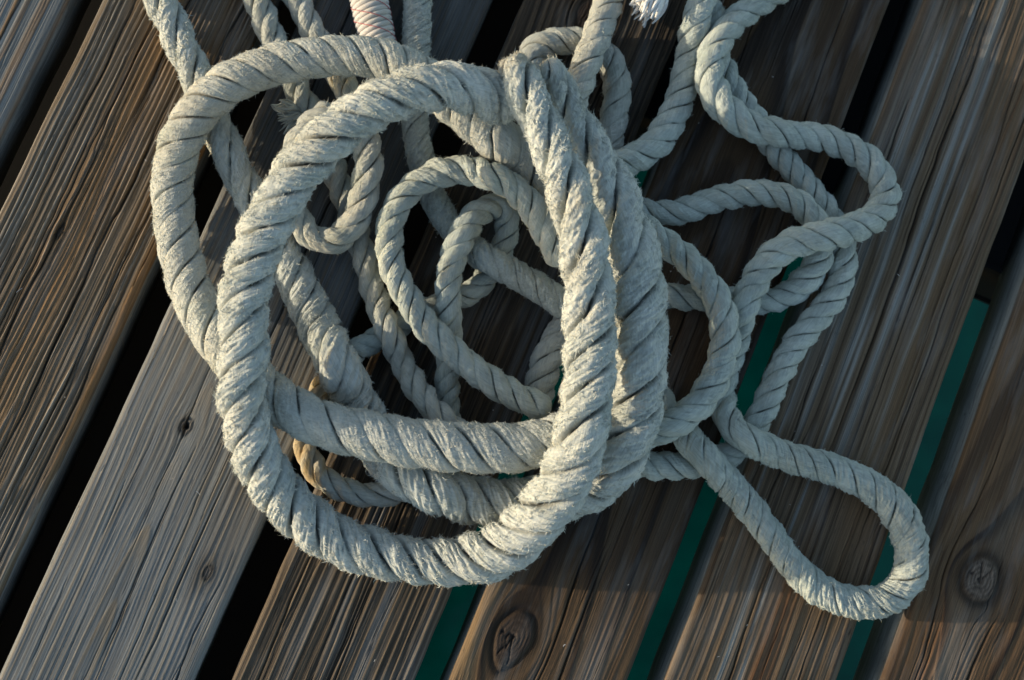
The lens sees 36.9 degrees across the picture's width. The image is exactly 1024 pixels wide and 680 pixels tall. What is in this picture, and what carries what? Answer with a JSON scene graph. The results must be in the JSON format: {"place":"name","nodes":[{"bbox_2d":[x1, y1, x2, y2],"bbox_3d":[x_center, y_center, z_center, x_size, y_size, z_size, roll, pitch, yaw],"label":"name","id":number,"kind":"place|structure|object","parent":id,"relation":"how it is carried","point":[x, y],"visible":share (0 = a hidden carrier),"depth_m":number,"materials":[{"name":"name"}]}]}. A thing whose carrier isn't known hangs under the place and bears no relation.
{"place":"outdoors","nodes":[
{"label":"outdoors","id":0,"kind":"place"},
{"bbox_2d":[415,170,988,679],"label":"water","id":1,"kind":"structure","parent":0,"point":[443,638],"depth_m":1.84,"materials":[{"name":"teal liquid"}]},
{"bbox_2d":[0,0,522,679],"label":"support beam","id":2,"kind":"structure","parent":1,"relation":"on","point":[246,604],"depth_m":1.25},
{"bbox_2d":[0,0,90,186],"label":"deck board","id":3,"kind":"object","parent":2,"relation":"on","point":[37,37],"visible":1,"depth_m":1.19,"materials":[{"name":"brown wood"}]},
{"bbox_2d":[0,0,283,625],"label":"deck board","id":4,"kind":"object","parent":2,"relation":"on","point":[80,265],"visible":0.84,"depth_m":1.17,"materials":[{"name":"brown wood"}]},
{"bbox_2d":[0,0,492,679],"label":"deck board","id":5,"kind":"object","parent":2,"relation":"on","point":[154,550],"visible":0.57,"depth_m":1.15,"materials":[{"name":"grey wood"}]},
{"bbox_2d":[271,99,301,134],"bbox_3d":[-0.170,-0.169,1.181,0.021,0.036,0.035,-21,86,-9],"label":"frayed rope end","id":6,"kind":"object","parent":5,"relation":"on","point":[289,111],"visible":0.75,"depth_m":1.17,"materials":[{"name":"grey fabric"}]},
{"bbox_2d":[279,0,384,254],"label":"rope","id":7,"kind":"object","parent":5,"relation":"on","point":[346,230],"visible":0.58,"depth_m":1.15,"materials":[{"name":"white fabric"}]},
{"bbox_2d":[149,33,557,475],"bbox_3d":[-0.106,-0.063,1.152,0.332,0.079,0.333,0,83,-7],"label":"rope","id":8,"kind":"object","parent":5,"relation":"on","point":[206,102],"visible":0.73,"depth_m":1.14,"materials":[{"name":"white fabric"}]},
{"bbox_2d":[143,0,670,527],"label":"rope","id":9,"kind":"object","parent":8,"relation":"on","point":[641,354],"visible":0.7,"depth_m":1.14,"materials":[{"name":"white fabric"}]},
{"bbox_2d":[645,213,741,448],"bbox_3d":[0.128,-0.007,1.183,0.101,0.041,0.187,0,83,-7],"label":"rope","id":10,"kind":"object","parent":9,"relation":"on","point":[686,415],"visible":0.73,"depth_m":1.17,"materials":[{"name":"white fabric"}]},
{"bbox_2d":[242,0,466,421],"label":"rope","id":11,"kind":"object","parent":5,"relation":"on","point":[419,392],"visible":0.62,"depth_m":1.17,"materials":[{"name":"white fabric"}]},
{"bbox_2d":[349,0,396,40],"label":"whipped rope","id":12,"kind":"object","parent":5,"relation":"on","point":[372,18],"visible":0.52,"depth_m":1.19,"materials":[{"name":"white fabric"}]},
{"bbox_2d":[400,0,565,318],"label":"rope","id":13,"kind":"object","parent":5,"relation":"on","point":[540,288],"visible":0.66,"depth_m":1.18,"materials":[{"name":"white fabric"}]},
{"bbox_2d":[634,0,1023,304],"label":"support beam","id":14,"kind":"structure","parent":1,"relation":"on","point":[988,280],"depth_m":1.33,"materials":[{"name":"black wood"}]},
{"bbox_2d":[232,0,686,679],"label":"deck board","id":15,"kind":"object","parent":14,"relation":"on","point":[320,620],"visible":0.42,"depth_m":1.17,"materials":[{"name":"brown wood"}]},
{"bbox_2d":[293,375,404,509],"bbox_3d":[-0.120,0.087,1.161,0.077,0.023,0.130,-44,90,-10],"label":"rope","id":16,"kind":"object","parent":15,"relation":"on","point":[329,482],"visible":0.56,"depth_m":1.15,"materials":[{"name":"beige fabric"}]},
{"bbox_2d":[211,47,618,588],"bbox_3d":[-0.072,-0.014,1.125,0.292,0.128,0.396,0,83,-7],"label":"rope","id":17,"kind":"object","parent":15,"relation":"on","point":[553,495],"visible":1,"depth_m":1.09,"materials":[{"name":"white fabric"}]},
{"bbox_2d":[349,193,519,417],"bbox_3d":[-0.030,-0.021,1.172,0.118,0.051,0.179,40,80,-1],"label":"rope","id":18,"kind":"object","parent":15,"relation":"on","point":[450,298],"visible":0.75,"depth_m":1.17,"materials":[{"name":"white fabric"}]},
{"bbox_2d":[374,152,559,419],"bbox_3d":[-0.029,-0.041,1.154,0.150,0.047,0.204,0,83,-7],"label":"rope","id":19,"kind":"object","parent":18,"relation":"on","point":[438,337],"visible":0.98,"depth_m":1.15,"materials":[{"name":"white fabric"}]},
{"bbox_2d":[524,316,564,400],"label":"rope","id":20,"kind":"object","parent":15,"relation":"on","point":[543,374],"visible":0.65,"depth_m":1.18,"materials":[{"name":"white fabric"}]},
{"bbox_2d":[518,26,631,149],"bbox_3d":[0.057,-0.206,1.219,0.118,0.027,0.082,36,80,-2],"label":"rope","id":21,"kind":"object","parent":15,"relation":"on","point":[539,47],"visible":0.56,"depth_m":1.21,"materials":[{"name":"white fabric"}]},
{"bbox_2d":[568,0,622,108],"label":"rope","id":22,"kind":"object","parent":15,"relation":"on","point":[594,43],"visible":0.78,"depth_m":1.20,"materials":[{"name":"white fabric"}]},
{"bbox_2d":[629,0,668,27],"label":"frayed rope end","id":23,"kind":"object","parent":15,"relation":"on","point":[652,9],"visible":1,"depth_m":1.21,"materials":[{"name":"white fabric"}]},
{"bbox_2d":[615,0,716,175],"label":"rope","id":24,"kind":"object","parent":15,"relation":"on","point":[652,145],"visible":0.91,"depth_m":1.21,"materials":[{"name":"white fabric"}]},
{"bbox_2d":[440,0,889,679],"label":"deck board","id":25,"kind":"object","parent":14,"relation":"on","point":[570,604],"visible":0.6,"depth_m":1.21,"materials":[{"name":"brown wood"}]},
{"bbox_2d":[642,178,833,315],"bbox_3d":[0.175,-0.073,1.211,0.164,0.040,0.110,0,83,-7],"label":"rope","id":26,"kind":"object","parent":25,"relation":"on","point":[802,282],"visible":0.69,"depth_m":1.21,"materials":[{"name":"white fabric"}]},
{"bbox_2d":[639,0,859,481],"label":"rope","id":27,"kind":"object","parent":25,"relation":"on","point":[814,320],"visible":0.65,"depth_m":1.21,"materials":[{"name":"white fabric"}]},
{"bbox_2d":[647,0,1023,679],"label":"deck board","id":28,"kind":"object","parent":14,"relation":"on","point":[941,126],"visible":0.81,"depth_m":1.24,"materials":[{"name":"brown wood"}]},
{"bbox_2d":[662,0,929,620],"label":"rope","id":29,"kind":"object","parent":28,"relation":"on","point":[899,588],"visible":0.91,"depth_m":1.19,"materials":[{"name":"white fabric"}]},
{"bbox_2d":[853,206,1023,679],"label":"deck board","id":30,"kind":"object","parent":14,"relation":"on","point":[961,617],"visible":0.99,"depth_m":1.23,"materials":[{"name":"brown wood"}]}
]}

